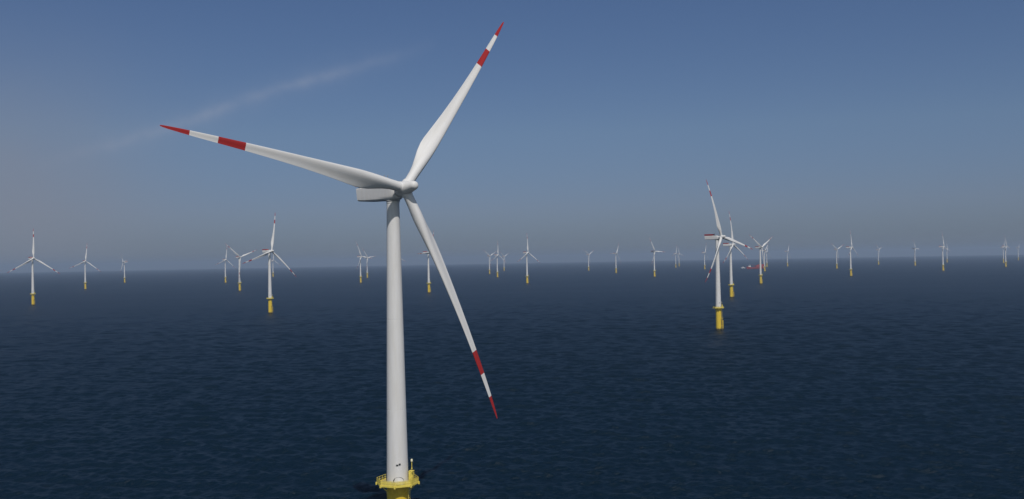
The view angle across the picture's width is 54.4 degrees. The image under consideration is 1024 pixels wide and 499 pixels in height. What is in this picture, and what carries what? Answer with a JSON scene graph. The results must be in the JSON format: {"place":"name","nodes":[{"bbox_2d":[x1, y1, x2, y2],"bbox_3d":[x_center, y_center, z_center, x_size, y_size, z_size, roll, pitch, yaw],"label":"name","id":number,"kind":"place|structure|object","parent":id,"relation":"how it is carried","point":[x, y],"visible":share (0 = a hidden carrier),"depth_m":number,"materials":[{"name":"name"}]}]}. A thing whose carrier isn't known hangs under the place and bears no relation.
{"place":"outdoors","nodes":[
{"label":"outdoors","id":0,"kind":"place"},
{"bbox_2d":[0,255,1023,498],"bbox_3d":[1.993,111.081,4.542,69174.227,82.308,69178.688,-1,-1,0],"label":"sea","id":1,"kind":"structure","parent":0,"point":[901,377],"depth_m":576.28,"materials":[{"name":"liquid"}]},
{"bbox_2d":[7,230,59,305],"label":"wind turbine","id":2,"kind":"object","parent":1,"relation":"in","point":[32,283],"visible":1,"depth_m":1871.88,"materials":[{"name":"white paint"}]},
{"bbox_2d":[71,248,100,289],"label":"wind turbine","id":3,"kind":"object","parent":1,"relation":"in","point":[85,282],"visible":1,"depth_m":3092.58,"materials":[{"name":"white paint"}]},
{"bbox_2d":[121,256,127,282],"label":"wind turbine","id":4,"kind":"object","parent":1,"relation":"in","point":[125,261],"visible":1,"depth_m":4207.28,"materials":[{"name":"white paint"}]},
{"bbox_2d":[218,250,234,282],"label":"wind turbine","id":5,"kind":"object","parent":1,"relation":"in","point":[225,260],"visible":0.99,"depth_m":3769.25,"materials":[{"name":"white paint"}]},
{"bbox_2d":[226,244,255,290],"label":"wind turbine","id":6,"kind":"object","parent":1,"relation":"in","point":[239,257],"visible":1,"depth_m":2596.16,"materials":[{"name":"white paint"}]},
{"bbox_2d":[242,218,294,313],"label":"wind turbine","id":7,"kind":"object","parent":1,"relation":"in","point":[270,294],"visible":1,"depth_m":1406.30,"materials":[{"name":"white paint"}]},
{"bbox_2d":[160,22,503,498],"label":"wind turbine","id":8,"kind":"object","parent":1,"relation":"in","point":[397,482],"visible":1,"depth_m":238.65,"materials":[{"name":"white paint"}]},
{"bbox_2d":[357,245,372,282],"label":"wind turbine","id":9,"kind":"object","parent":1,"relation":"in","point":[360,276],"visible":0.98,"depth_m":3319.20,"materials":[{"name":"white paint"}]},
{"bbox_2d":[418,232,433,292],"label":"wind turbine","id":10,"kind":"object","parent":1,"relation":"in","point":[429,282],"visible":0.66,"depth_m":2173.78,"materials":[{"name":"white paint"}]},
{"bbox_2d":[486,252,494,273],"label":"wind turbine","id":11,"kind":"object","parent":1,"relation":"in","point":[488,255],"visible":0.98,"depth_m":4819.47,"materials":[{"name":"white paint"}]},
{"bbox_2d":[491,240,499,277],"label":"wind turbine","id":12,"kind":"object","parent":1,"relation":"in","point":[496,255],"visible":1,"depth_m":3865.82,"materials":[{"name":"white paint"}]},
{"bbox_2d":[520,238,538,283],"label":"wind turbine","id":13,"kind":"object","parent":1,"relation":"in","point":[527,275],"visible":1,"depth_m":2827.07,"materials":[{"name":"white paint"}]},
{"bbox_2d":[583,249,593,270],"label":"wind turbine","id":14,"kind":"object","parent":1,"relation":"in","point":[588,258],"visible":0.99,"depth_m":5427.65,"materials":[{"name":"white paint"}]},
{"bbox_2d":[610,244,619,272],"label":"wind turbine","id":15,"kind":"object","parent":1,"relation":"in","point":[615,260],"visible":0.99,"depth_m":4437.01,"materials":[{"name":"white paint"}]},
{"bbox_2d":[650,240,662,276],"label":"wind turbine","id":16,"kind":"object","parent":1,"relation":"in","point":[654,251],"visible":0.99,"depth_m":3445.46,"materials":[{"name":"white paint"}]},
{"bbox_2d":[704,180,751,330],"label":"wind turbine","id":17,"kind":"object","parent":1,"relation":"in","point":[718,307],"visible":0.98,"depth_m":940.20,"materials":[{"name":"white paint"}]},
{"bbox_2d":[723,214,745,297],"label":"wind turbine","id":18,"kind":"object","parent":1,"relation":"in","point":[731,284],"visible":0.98,"depth_m":1651.18,"materials":[{"name":"white paint"}]},
{"bbox_2d":[746,264,763,268],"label":"supply ship","id":19,"kind":"object","parent":1,"relation":"on","point":[755,267],"visible":0.84,"depth_m":5034.44,"materials":[{"name":"red paint"}]},
{"bbox_2d":[752,237,771,283],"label":"wind turbine","id":20,"kind":"object","parent":1,"relation":"in","point":[760,269],"visible":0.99,"depth_m":2396.14,"materials":[{"name":"white paint"}]},
{"bbox_2d":[761,245,767,271],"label":"wind turbine","id":21,"kind":"object","parent":1,"relation":"in","point":[764,250],"visible":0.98,"depth_m":4140.28,"materials":[{"name":"white paint"}]},
{"bbox_2d":[832,244,843,268],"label":"wind turbine","id":22,"kind":"object","parent":1,"relation":"in","point":[836,249],"visible":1,"depth_m":4533.41,"materials":[{"name":"white paint"}]},
{"bbox_2d":[846,232,857,275],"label":"wind turbine","id":23,"kind":"object","parent":1,"relation":"in","point":[851,247],"visible":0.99,"depth_m":3020.92,"materials":[{"name":"white paint"}]},
{"bbox_2d":[912,244,917,265],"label":"wind turbine","id":24,"kind":"object","parent":1,"relation":"in","point":[915,248],"visible":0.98,"depth_m":5070.21,"materials":[{"name":"white paint"}]},
{"bbox_2d":[939,234,948,270],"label":"wind turbine","id":25,"kind":"object","parent":1,"relation":"in","point":[943,246],"visible":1,"depth_m":3598.94,"materials":[{"name":"white paint"}]},
{"bbox_2d":[1002,235,1008,266],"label":"wind turbine","id":26,"kind":"object","parent":1,"relation":"in","point":[1006,246],"visible":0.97,"depth_m":4199.55,"materials":[{"name":"white paint"}]},
{"bbox_2d":[0,0,1023,272],"label":"sky","id":27,"kind":"structure","parent":0,"point":[599,126],"materials":[{"name":"blue"}]}
]}

